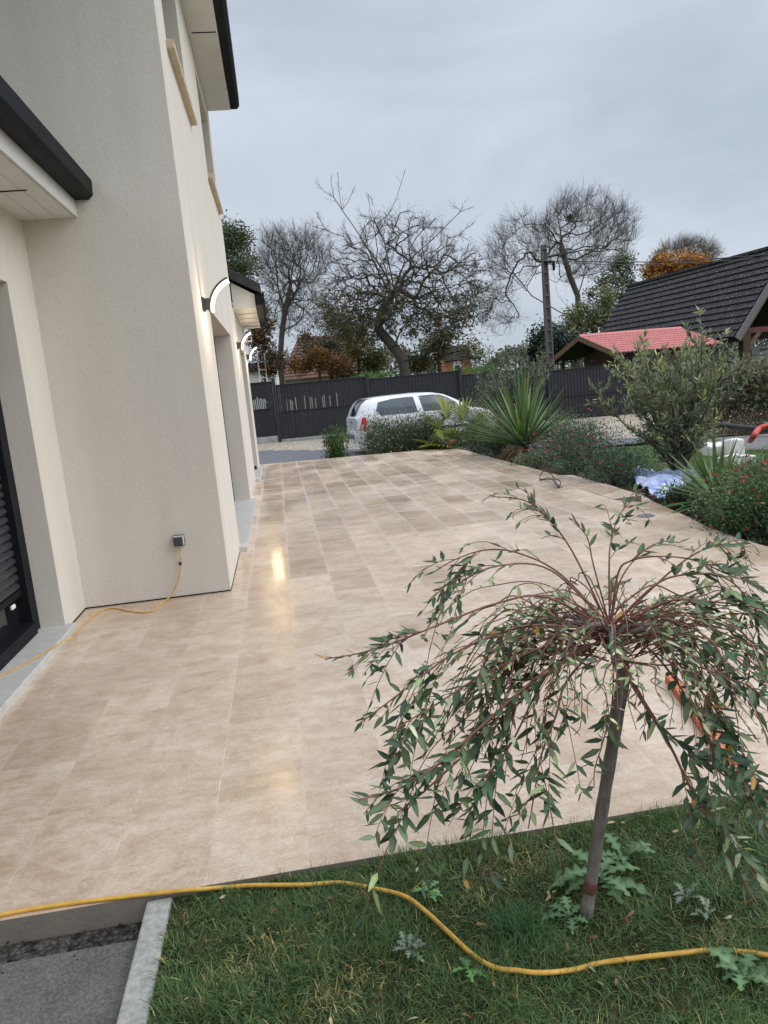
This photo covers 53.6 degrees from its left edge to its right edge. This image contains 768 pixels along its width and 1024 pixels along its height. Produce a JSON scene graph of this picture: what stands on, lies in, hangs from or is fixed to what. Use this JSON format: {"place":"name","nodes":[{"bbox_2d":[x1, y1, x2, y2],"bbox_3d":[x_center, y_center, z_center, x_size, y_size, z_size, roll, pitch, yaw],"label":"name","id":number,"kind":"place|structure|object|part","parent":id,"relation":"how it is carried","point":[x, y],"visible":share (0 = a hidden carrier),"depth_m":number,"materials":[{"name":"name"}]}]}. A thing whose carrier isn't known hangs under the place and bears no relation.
{"place":"outdoors","nodes":[
{"label":"outdoors","id":0,"kind":"place"},
{"bbox_2d":[0,940,136,1023],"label":"asphalt path","id":1,"kind":"structure","parent":0,"point":[88,986],"depth_m":1.95,"materials":[{"name":"asphalt"}]},
{"bbox_2d":[0,447,767,945],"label":"terrace","id":2,"kind":"structure","parent":0,"point":[212,739],"depth_m":3.48,"materials":[{"name":"tile"}]},
{"bbox_2d":[539,471,562,487],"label":"cable loops","id":3,"kind":"object","parent":2,"relation":"on","point":[556,483],"visible":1,"depth_m":9.12,"materials":[{"name":"black plastic"}]},
{"bbox_2d":[578,484,641,501],"bbox_3d":[2.449,-0.219,8.054,0.350,0.086,1.255,-7,10,-7],"label":"paving slab","id":4,"kind":"object","parent":2,"relation":"on","point":[610,491],"depth_m":8.09,"materials":[{"name":"stone"}]},
{"bbox_2d":[637,514,654,517],"bbox_3d":[2.327,0.034,6.759,0.156,0.004,0.156,-7,10,-7],"label":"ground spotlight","id":5,"kind":"object","parent":2,"relation":"on","point":[643,515],"visible":0.93,"depth_m":6.74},
{"bbox_2d":[148,807,767,1023],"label":"lawn","id":6,"kind":"structure","parent":0,"point":[629,942],"depth_m":1.89,"materials":[{"name":"plant"}]},
{"bbox_2d":[0,880,767,975],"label":"yellow cable","id":7,"kind":"object","parent":6,"relation":"on","point":[465,948],"visible":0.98,"depth_m":2.02,"materials":[{"name":"rubber"}]},
{"bbox_2d":[392,930,427,962],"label":"weed","id":8,"kind":"object","parent":6,"relation":"on","point":[402,941],"visible":1,"depth_m":1.89,"materials":[{"name":"green plant"}]},
{"bbox_2d":[413,879,442,901],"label":"weed","id":9,"kind":"object","parent":6,"relation":"on","point":[434,890],"visible":0.85,"depth_m":2.09,"materials":[{"name":"green plant"}]},
{"bbox_2d":[450,957,486,981],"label":"weed","id":10,"kind":"object","parent":6,"relation":"on","point":[469,972],"visible":1,"depth_m":1.80,"materials":[{"name":"green plant"}]},
{"bbox_2d":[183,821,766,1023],"bbox_3d":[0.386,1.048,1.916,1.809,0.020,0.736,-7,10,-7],"label":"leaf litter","id":11,"kind":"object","parent":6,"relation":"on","point":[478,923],"visible":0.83,"depth_m":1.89,"materials":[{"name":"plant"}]},
{"bbox_2d":[471,880,583,972],"bbox_3d":[0.354,1.051,1.921,0.317,0.147,0.302,-7,10,-7],"label":"grass tuft","id":12,"kind":"object","parent":6,"relation":"on","point":[525,915],"visible":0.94,"depth_m":1.91,"materials":[{"name":"plant"}]},
{"bbox_2d":[313,481,767,929],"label":"weeping willow","id":13,"kind":"object","parent":6,"relation":"on","point":[610,635],"visible":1,"depth_m":1.76,"materials":[{"name":"green plant"}]},
{"bbox_2d":[537,896,587,934],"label":"weed","id":14,"kind":"object","parent":6,"relation":"on","point":[572,927],"visible":0.92,"depth_m":1.95,"materials":[{"name":"green plant"}]},
{"bbox_2d":[547,848,649,903],"bbox_3d":[0.595,0.998,2.083,0.283,0.084,0.192,-2,10,20],"label":"weed","id":15,"kind":"object","parent":6,"relation":"on","point":[619,885],"visible":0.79,"depth_m":2.06,"materials":[{"name":"green plant"}]},
{"bbox_2d":[602,832,654,864],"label":"weed","id":16,"kind":"object","parent":6,"relation":"on","point":[634,846],"visible":0.9,"depth_m":2.15,"materials":[{"name":"green plant"}]},
{"bbox_2d":[673,882,706,903],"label":"weed","id":17,"kind":"object","parent":6,"relation":"on","point":[690,889],"visible":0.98,"depth_m":1.98,"materials":[{"name":"green plant"}]},
{"bbox_2d":[690,896,715,918],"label":"weed","id":18,"kind":"object","parent":6,"relation":"on","point":[706,904],"visible":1,"depth_m":1.92,"materials":[{"name":"green plant"}]},
{"bbox_2d":[705,946,767,990],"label":"weed","id":19,"kind":"object","parent":6,"relation":"on","point":[728,960],"visible":1,"depth_m":1.72,"materials":[{"name":"green plant"}]},
{"bbox_2d":[208,0,767,376],"label":"sky","id":20,"kind":"structure","parent":0,"point":[492,104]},
{"bbox_2d":[212,790,767,907],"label":"grass edge","id":21,"kind":"object","parent":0,"point":[562,833],"depth_m":2.28,"materials":[{"name":"plant"}]},
{"bbox_2d":[258,434,735,463],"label":"driveway","id":22,"kind":"structure","parent":0,"point":[270,456],"depth_m":19.82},
{"bbox_2d":[346,392,496,452],"bbox_3d":[0.987,-2.411,19.763,3.815,1.417,1.746,-8,10,-14],"label":"parked car","id":23,"kind":"object","parent":22,"relation":"on","point":[389,403],"visible":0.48,"depth_m":18.97,"materials":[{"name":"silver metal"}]},
{"bbox_3d":[-0.639,-2.658,19.352,0.402,0.405,1.367,-8,10,-14],"label":"rear window","id":24,"kind":"part","parent":23,"relation":"part of","materials":[{"name":"black glass"}]},
{"bbox_3d":[0.300,-2.637,18.898,1.050,0.395,0.200,-8,10,-14],"label":"quarter window","id":25,"kind":"part","parent":23,"relation":"part of","materials":[{"name":"grey glass"}]},
{"bbox_3d":[1.441,-2.792,19.179,1.140,0.395,0.201,-8,10,-14],"label":"door window","id":26,"kind":"part","parent":23,"relation":"part of","materials":[{"name":"grey glass"}]},
{"bbox_2d":[468,333,555,425],"bbox_3d":[2.894,-2.672,16.935,2.010,2.546,1.907,-7,10,-7],"label":"olive tree","id":27,"kind":"object","parent":22,"relation":"on","point":[534,378],"visible":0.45,"depth_m":16.87,"materials":[{"name":"green plant"}]},
{"bbox_2d":[257,407,767,450],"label":"gravel","id":28,"kind":"structure","parent":0,"point":[315,444],"depth_m":22.40,"materials":[{"name":"gravel"}]},
{"bbox_2d":[273,365,767,457],"bbox_3d":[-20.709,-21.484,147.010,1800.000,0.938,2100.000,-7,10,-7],"label":"ground","id":29,"kind":"structure","parent":0,"point":[646,448],"depth_m":13.64,"materials":[{"name":"green plant"}]},
{"bbox_2d":[0,922,141,963],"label":"gravel strip","id":30,"kind":"object","parent":29,"relation":"on","point":[42,946],"depth_m":2.12,"materials":[{"name":"gravel"}]},
{"bbox_2d":[0,923,139,973],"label":"gravel crumbs","id":31,"kind":"object","parent":30,"relation":"on","point":[74,936],"visible":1,"depth_m":2.12,"materials":[{"name":"gravel"}]},
{"bbox_2d":[0,0,266,718],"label":"house","id":32,"kind":"structure","parent":29,"relation":"on","point":[128,445],"depth_m":5.10,"materials":[{"name":"paint"}]},
{"bbox_2d":[173,534,184,546],"bbox_3d":[-1.452,0.204,5.378,0.080,0.080,0.055,-7,10,-7],"label":"wall socket","id":33,"kind":"object","parent":32,"relation":"attached to","point":[178,540],"depth_m":5.36,"materials":[{"name":"grey plastic"}]},
{"bbox_2d":[0,546,181,676],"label":"extension cord","id":34,"kind":"object","parent":33,"relation":"attached to","point":[180,563],"visible":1,"depth_m":5.13,"materials":[{"name":"yellow plastic"}]},
{"bbox_2d":[165,39,196,125],"bbox_3d":[-1.707,-3.423,6.140,0.225,0.063,1.600,-7,10,-7],"label":"window sill","id":35,"kind":"structure","parent":32,"relation":"in","point":[171,48],"depth_m":5.93,"materials":[{"name":"beige stone"}]},
{"bbox_2d":[201,277,228,311],"bbox_3d":[-1.302,-1.682,5.888,0.224,0.249,0.100,-7,10,-7],"label":"wall lamp","id":36,"kind":"object","parent":32,"relation":"attached to","point":[208,303],"visible":1,"depth_m":5.85,"materials":[{"name":"grey plastic"}]},
{"bbox_2d":[207,173,222,213],"bbox_3d":[-2.184,-3.950,9.496,0.225,0.063,1.780,-7,10,-7],"label":"window sill","id":37,"kind":"structure","parent":32,"relation":"in","point":[210,176],"depth_m":9.25,"materials":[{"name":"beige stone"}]},
{"bbox_2d":[213,336,234,500],"bbox_3d":[-1.854,-0.943,8.226,0.063,2.083,2.996,-7,10,-7],"label":"french door","id":38,"kind":"structure","parent":32,"relation":"in","point":[213,336],"depth_m":9.65,"materials":[{"name":"black metal"}]},
{"bbox_2d":[236,331,250,349],"bbox_3d":[-2.032,-2.487,11.025,0.224,0.249,0.100,-7,10,-7],"label":"wall lamp","id":39,"kind":"object","parent":32,"relation":"attached to","point":[239,345],"visible":1,"depth_m":10.99,"materials":[{"name":"grey plastic"}]},
{"bbox_2d":[246,346,256,359],"bbox_3d":[-2.533,-3.040,14.547,0.224,0.249,0.100,-7,10,-7],"label":"wall lamp","id":40,"kind":"object","parent":32,"relation":"attached to","point":[250,353],"visible":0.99,"depth_m":14.51,"materials":[{"name":"grey plastic"}]},
{"bbox_2d":[116,898,172,1023],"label":"kerb","id":41,"kind":"structure","parent":29,"relation":"on","point":[156,917],"depth_m":1.93,"materials":[{"name":"concrete"}]},
{"bbox_2d":[221,209,275,334],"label":"birch tree","id":42,"kind":"object","parent":29,"relation":"on","point":[236,243],"visible":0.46,"depth_m":45.33,"materials":[{"name":"green plant"}]},
{"bbox_2d":[257,353,266,402],"bbox_3d":[-5.258,-5.201,33.506,0.353,3.553,0.867,-6,10,-3],"label":"ladder","id":43,"kind":"object","parent":29,"relation":"on","point":[262,369],"visible":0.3,"depth_m":33.54,"materials":[{"name":"white metal"}]},
{"bbox_2d":[248,362,284,415],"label":"pale house","id":44,"kind":"structure","parent":29,"relation":"on","point":[253,378],"depth_m":51.43,"materials":[{"name":"paint"}]},
{"bbox_2d":[245,303,295,407],"bbox_3d":[-5.189,-6.488,34.100,2.444,6.068,2.356,1,12,34],"label":"brown bush","id":45,"kind":"object","parent":29,"relation":"on","point":[260,340],"visible":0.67,"depth_m":33.80,"materials":[{"name":"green plant"}]},
{"bbox_2d":[246,212,338,416],"bbox_3d":[-4.194,-9.548,38.294,5.059,10.496,6.743,-7,10,-7],"label":"leafless tree","id":46,"kind":"object","parent":29,"relation":"on","point":[287,303],"visible":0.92,"depth_m":37.55,"materials":[{"name":"brown plant"}]},
{"bbox_2d":[283,342,356,406],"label":"orange bush","id":47,"kind":"object","parent":29,"relation":"on","point":[318,360],"visible":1,"depth_m":34.77,"materials":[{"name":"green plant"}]},
{"bbox_2d":[284,334,366,409],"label":"tiled house","id":48,"kind":"structure","parent":29,"relation":"on","point":[311,376],"depth_m":43.75,"materials":[{"name":"red tile"}]},
{"bbox_2d":[293,331,365,413],"bbox_3d":[-2.463,-6.289,36.031,3.424,4.528,1.862,-4,10,7],"label":"dark shrub","id":49,"kind":"object","parent":29,"relation":"on","point":[330,345],"visible":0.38,"depth_m":35.80,"materials":[{"name":"brown plant"}]},
{"bbox_2d":[320,423,353,458],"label":"evergreen bush","id":50,"kind":"object","parent":29,"relation":"on","point":[336,449],"visible":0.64,"depth_m":15.54,"materials":[{"name":"green plant"}]},
{"bbox_2d":[316,308,393,376],"bbox_3d":[-1.324,-7.292,37.097,3.636,5.934,2.950,-7,10,-7],"label":"yellowing tree","id":51,"kind":"object","parent":29,"relation":"on","point":[369,357],"visible":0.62,"depth_m":36.71,"materials":[{"name":"green plant"}]},
{"bbox_2d":[356,369,396,378],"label":"clipped hedge","id":52,"kind":"object","parent":29,"relation":"on","point":[389,373],"visible":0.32,"depth_m":28.33,"materials":[{"name":"green plant"}]},
{"bbox_2d":[347,404,430,454],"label":"daisy bush","id":53,"kind":"object","parent":29,"relation":"on","point":[381,445],"visible":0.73,"depth_m":15.72,"materials":[{"name":"green plant"}]},
{"bbox_2d":[306,171,499,375],"bbox_3d":[0.755,-9.374,32.880,8.558,11.054,6.181,-7,10,-7],"label":"apple tree","id":54,"kind":"object","parent":29,"relation":"on","point":[379,320],"visible":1,"depth_m":32.64,"materials":[{"name":"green plant"}]},
{"bbox_2d":[384,397,459,451],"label":"daisy bush","id":55,"kind":"object","parent":29,"relation":"on","point":[427,433],"visible":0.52,"depth_m":15.64,"materials":[{"name":"green plant"}]},
{"bbox_2d":[398,318,494,373],"bbox_3d":[3.016,-7.126,37.057,4.853,4.821,2.992,-7,10,-7],"label":"green shrub","id":56,"kind":"object","parent":29,"relation":"on","point":[421,361],"visible":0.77,"depth_m":36.76,"materials":[{"name":"green plant"}]},
{"bbox_2d":[412,395,494,449],"bbox_3d":[1.490,-1.682,15.412,2.088,1.441,1.597,-11,11,-31],"label":"fan palm","id":57,"kind":"object","parent":29,"relation":"on","point":[447,411],"visible":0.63,"depth_m":15.63,"materials":[{"name":"green plant"}]},
{"bbox_2d":[437,345,472,373],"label":"brick house","id":58,"kind":"structure","parent":29,"relation":"on","point":[454,359],"depth_m":65.25,"materials":[{"name":"orange brick"}]},
{"bbox_2d":[453,361,460,370],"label":"window","id":59,"kind":"structure","parent":58,"relation":"in","point":[457,366],"depth_m":65.14,"materials":[{"name":"white paint"}]},
{"bbox_2d":[445,363,494,374],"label":"clipped hedge","id":60,"kind":"object","parent":29,"relation":"on","point":[464,369],"visible":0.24,"depth_m":28.41,"materials":[{"name":"green plant"}]},
{"bbox_2d":[250,354,733,443],"bbox_3d":[2.184,-3.329,24.310,19.309,3.047,0.120,-7,10,-7],"label":"garden fence","id":61,"kind":"object","parent":29,"relation":"on","point":[577,391],"visible":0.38,"depth_m":23.93,"materials":[{"name":"metal"}]},
{"bbox_2d":[283,339,767,385],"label":"woodland","id":62,"kind":"object","parent":29,"relation":"on","point":[509,352],"visible":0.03,"depth_m":151.05,"materials":[{"name":"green plant"}]},
{"bbox_2d":[540,244,554,369],"bbox_3d":[6.928,-7.516,31.539,0.530,6.898,0.300,-7,10,-7],"label":"utility pole","id":63,"kind":"object","parent":29,"relation":"on","point":[549,348],"visible":0.68,"depth_m":31.35,"materials":[{"name":"concrete"}]},
{"bbox_2d":[272,250,541,282],"bbox_3d":[-1.572,-13.462,42.657,0.780,3.097,28.871,-12,12,-33],"label":"overhead wire","id":64,"kind":"object","parent":63,"relation":"attached to","point":[449,264],"visible":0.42,"depth_m":33.69,"materials":[{"name":"black plastic"}]},
{"bbox_2d":[549,258,758,264],"bbox_3d":[11.819,-10.551,31.656,10.437,0.470,0.536,-7,10,-12],"label":"overhead wire","id":65,"kind":"object","parent":63,"relation":"attached to","point":[652,264],"visible":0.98,"depth_m":31.23,"materials":[{"name":"black plastic"}]},
{"bbox_2d":[549,254,767,262],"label":"overhead wire","id":66,"kind":"object","parent":63,"relation":"attached to","point":[661,261],"visible":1,"depth_m":29.61,"materials":[{"name":"black plastic"}]},
{"bbox_2d":[516,314,589,367],"bbox_3d":[8.083,-7.207,36.054,3.848,4.384,3.301,-7,10,-7],"label":"dark evergreen","id":67,"kind":"object","parent":29,"relation":"on","point":[561,340],"visible":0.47,"depth_m":35.65,"materials":[{"name":"green plant"}]},
{"bbox_2d":[470,175,645,367],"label":"leafless tree","id":68,"kind":"object","parent":29,"relation":"on","point":[563,253],"visible":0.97,"depth_m":57.16,"materials":[{"name":"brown plant"}]},
{"bbox_2d":[541,406,612,449],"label":"salvia bush","id":69,"kind":"object","parent":29,"relation":"on","point":[580,418],"visible":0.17,"depth_m":14.08,"materials":[{"name":"green plant"}]},
{"bbox_2d":[552,281,624,364],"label":"willow shrub","id":70,"kind":"object","parent":29,"relation":"on","point":[594,317],"visible":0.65,"depth_m":47.60,"materials":[{"name":"green plant"}]},
{"bbox_2d":[586,248,643,314],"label":"poplar tree","id":71,"kind":"object","parent":29,"relation":"on","point":[619,281],"visible":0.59,"depth_m":51.69,"materials":[{"name":"green plant"}]},
{"bbox_2d":[487,450,767,546],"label":"garden bed","id":72,"kind":"object","parent":29,"relation":"on","point":[627,488],"visible":0.04,"depth_m":8.95,"materials":[{"name":"soil"}]},
{"bbox_2d":[442,409,508,454],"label":"leafy bush","id":73,"kind":"object","parent":72,"relation":"on","point":[466,443],"visible":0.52,"depth_m":14.59,"materials":[{"name":"green plant"}]},
{"bbox_2d":[463,420,517,458],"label":"leafy bush","id":74,"kind":"object","parent":72,"relation":"on","point":[497,448],"visible":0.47,"depth_m":13.16,"materials":[{"name":"green plant"}]},
{"bbox_2d":[492,444,519,460],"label":"feather grass","id":75,"kind":"object","parent":72,"relation":"on","point":[507,455],"depth_m":12.70,"materials":[{"name":"plant"}]},
{"bbox_2d":[458,366,587,462],"bbox_3d":[2.244,-1.167,12.433,2.313,2.455,2.275,3,13,40],"label":"yucca","id":76,"kind":"object","parent":72,"relation":"on","point":[520,419],"visible":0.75,"depth_m":12.28,"materials":[{"name":"green plant"}]},
{"bbox_2d":[504,446,565,469],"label":"ground cover","id":77,"kind":"object","parent":72,"relation":"on","point":[535,465],"visible":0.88,"depth_m":11.23,"materials":[{"name":"green plant"}]},
{"bbox_2d":[502,416,594,462],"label":"salvia bush","id":78,"kind":"object","parent":72,"relation":"on","point":[547,441],"visible":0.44,"depth_m":12.00,"materials":[{"name":"green plant"}]},
{"bbox_2d":[529,408,643,476],"bbox_3d":[2.809,-0.964,10.392,1.614,0.912,1.408,-7,10,-7],"label":"salvia bush","id":79,"kind":"object","parent":72,"relation":"on","point":[585,445],"visible":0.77,"depth_m":10.39,"materials":[{"name":"green plant"}]},
{"bbox_2d":[571,439,675,487],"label":"salvia bush","id":80,"kind":"object","parent":72,"relation":"on","point":[614,470],"visible":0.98,"depth_m":9.03,"materials":[{"name":"green plant"}]},
{"bbox_2d":[584,306,755,470],"bbox_3d":[3.430,-1.413,9.273,1.842,2.064,1.664,-7,10,-7],"label":"olive tree","id":81,"kind":"object","parent":72,"relation":"on","point":[675,431],"visible":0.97,"depth_m":8.99,"materials":[{"name":"green plant"}]},
{"bbox_2d":[643,479,705,511],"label":"ground cover","id":82,"kind":"object","parent":72,"relation":"on","point":[671,497],"visible":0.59,"depth_m":7.34,"materials":[{"name":"green plant"}]},
{"bbox_2d":[682,469,697,483],"bbox_3d":[3.443,-0.360,8.531,0.185,0.250,0.055,-7,10,-7],"label":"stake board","id":83,"kind":"object","parent":72,"relation":"on","point":[685,475],"visible":0.25,"depth_m":8.49,"materials":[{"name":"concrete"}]},
{"bbox_2d":[686,490,724,524],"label":"ground cover","id":84,"kind":"object","parent":72,"relation":"on","point":[702,504],"visible":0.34,"depth_m":6.51,"materials":[{"name":"green plant"}]},
{"bbox_2d":[649,422,764,522],"bbox_3d":[3.059,-0.139,6.957,1.319,1.436,1.382,-7,10,-7],"label":"yucca","id":85,"kind":"object","parent":72,"relation":"on","point":[703,467],"visible":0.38,"depth_m":6.93,"materials":[{"name":"green plant"}]},
{"bbox_2d":[664,441,767,540],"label":"salvia bush","id":86,"kind":"object","parent":72,"relation":"on","point":[761,480],"visible":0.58,"depth_m":6.05,"materials":[{"name":"green plant"}]},
{"bbox_2d":[686,452,767,488],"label":"salvia bush","id":87,"kind":"object","parent":72,"relation":"on","point":[764,462],"visible":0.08,"depth_m":7.57,"materials":[{"name":"green plant"}]},
{"bbox_2d":[687,482,767,544],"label":"salvia bush","id":88,"kind":"object","parent":72,"relation":"on","point":[760,536],"visible":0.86,"depth_m":5.79,"materials":[{"name":"green plant"}]},
{"bbox_2d":[550,326,721,368],"bbox_3d":[9.329,-5.282,28.337,4.640,2.940,4.020,-9,10,-20],"label":"garden cabin","id":89,"kind":"object","parent":29,"relation":"on","point":[591,348],"visible":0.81,"depth_m":27.48,"materials":[{"name":"red tile"}]},
{"bbox_2d":[607,360,632,364],"bbox_3d":[8.566,-4.987,27.589,0.037,0.950,1.400,-9,10,-20],"label":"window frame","id":90,"kind":"structure","parent":89,"relation":"in","point":[609,363],"depth_m":27.85,"materials":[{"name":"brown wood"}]},
{"bbox_2d":[635,245,714,279],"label":"autumn tree","id":91,"kind":"object","parent":29,"relation":"on","point":[653,271],"visible":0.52,"depth_m":74.25,"materials":[{"name":"orange plant"}]},
{"bbox_2d":[599,246,767,391],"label":"timber carport","id":92,"kind":"object","parent":29,"relation":"on","point":[732,296],"visible":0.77,"depth_m":35.36,"materials":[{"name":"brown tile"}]},
{"bbox_2d":[650,228,726,259],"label":"round leafless tree","id":93,"kind":"object","parent":29,"relation":"on","point":[693,242],"visible":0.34,"depth_m":80.77,"materials":[{"name":"orange plant"}]},
{"bbox_2d":[697,352,767,432],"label":"mixed hedge","id":94,"kind":"object","parent":29,"relation":"on","point":[755,384],"visible":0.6,"depth_m":17.73,"materials":[{"name":"green plant"}]},
{"bbox_2d":[714,345,767,365],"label":"parked van","id":95,"kind":"object","parent":29,"relation":"on","point":[763,350],"visible":0.15,"depth_m":36.15,"materials":[{"name":"white metal"}]},
{"bbox_2d":[543,448,767,498],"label":"back lawn","id":96,"kind":"structure","parent":0,"point":[697,467],"depth_m":10.62,"materials":[{"name":"plant"}]},
{"bbox_2d":[633,468,692,498],"bbox_3d":[3.133,-0.369,8.682,0.728,0.118,2.272,-1,11,24],"label":"tarpaulin","id":97,"kind":"object","parent":96,"relation":"on","point":[654,481],"visible":0.63,"depth_m":8.85,"materials":[{"name":"plastic"}]},
{"bbox_2d":[703,442,724,455],"bbox_3d":[5.090,-0.961,11.662,0.338,0.205,0.255,-7,10,-7],"label":"stone block","id":98,"kind":"object","parent":96,"relation":"on","point":[718,447],"depth_m":11.56,"materials":[{"name":"stone"}]},
{"bbox_2d":[717,454,739,465],"bbox_3d":[4.571,-0.690,10.084,0.230,0.162,0.230,-7,10,-7],"label":"stone block","id":99,"kind":"object","parent":96,"relation":"on","point":[726,459],"depth_m":9.99,"materials":[{"name":"stone"}]},
{"bbox_2d":[740,454,754,463],"bbox_3d":[4.862,-0.712,10.219,0.196,0.133,0.198,-7,10,-7],"label":"stone block","id":100,"kind":"object","parent":96,"relation":"on","point":[742,458],"depth_m":10.14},
{"bbox_2d":[632,434,767,450],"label":"drive side","id":101,"kind":"object","parent":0,"point":[762,439],"visible":0.37,"depth_m":14.04,"materials":[{"name":"concrete"}]},
{"bbox_2d":[704,422,767,431],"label":"drain pipe","id":102,"kind":"object","parent":101,"relation":"on","point":[740,426],"visible":0.41,"depth_m":15.74,"materials":[{"name":"black plastic"}]},
{"bbox_2d":[705,402,767,436],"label":"rusty shrub","id":103,"kind":"object","parent":101,"relation":"on","point":[743,433],"visible":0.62,"depth_m":16.83,"materials":[{"name":"green plant"}]},
{"bbox_2d":[748,423,767,443],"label":"red hose","id":104,"kind":"object","parent":101,"relation":"on","point":[756,432],"visible":1,"depth_m":12.01,"materials":[{"name":"plastic"}]},
{"bbox_2d":[665,674,736,764],"bbox_3d":[1.203,0.777,2.926,0.053,0.034,0.736,-4,10,5],"label":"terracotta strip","id":105,"kind":"object","parent":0,"point":[675,691],"visible":0.23,"depth_m":2.93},
{"bbox_2d":[721,438,744,455],"bbox_3d":[5.299,-0.987,11.559,0.289,0.272,0.278,-7,10,-7],"label":"stone block","id":106,"kind":"object","parent":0,"point":[728,443],"depth_m":11.45,"materials":[{"name":"stone"}]},
{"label":"bed behind terrace","id":107,"kind":"structure","parent":0,"visible":0},
{"bbox_2d":[451,374,514,448],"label":"salvia bush","id":108,"kind":"object","parent":107,"relation":"on","point":[480,409],"visible":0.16,"depth_m":15.87,"materials":[{"name":"green plant"}]}
]}

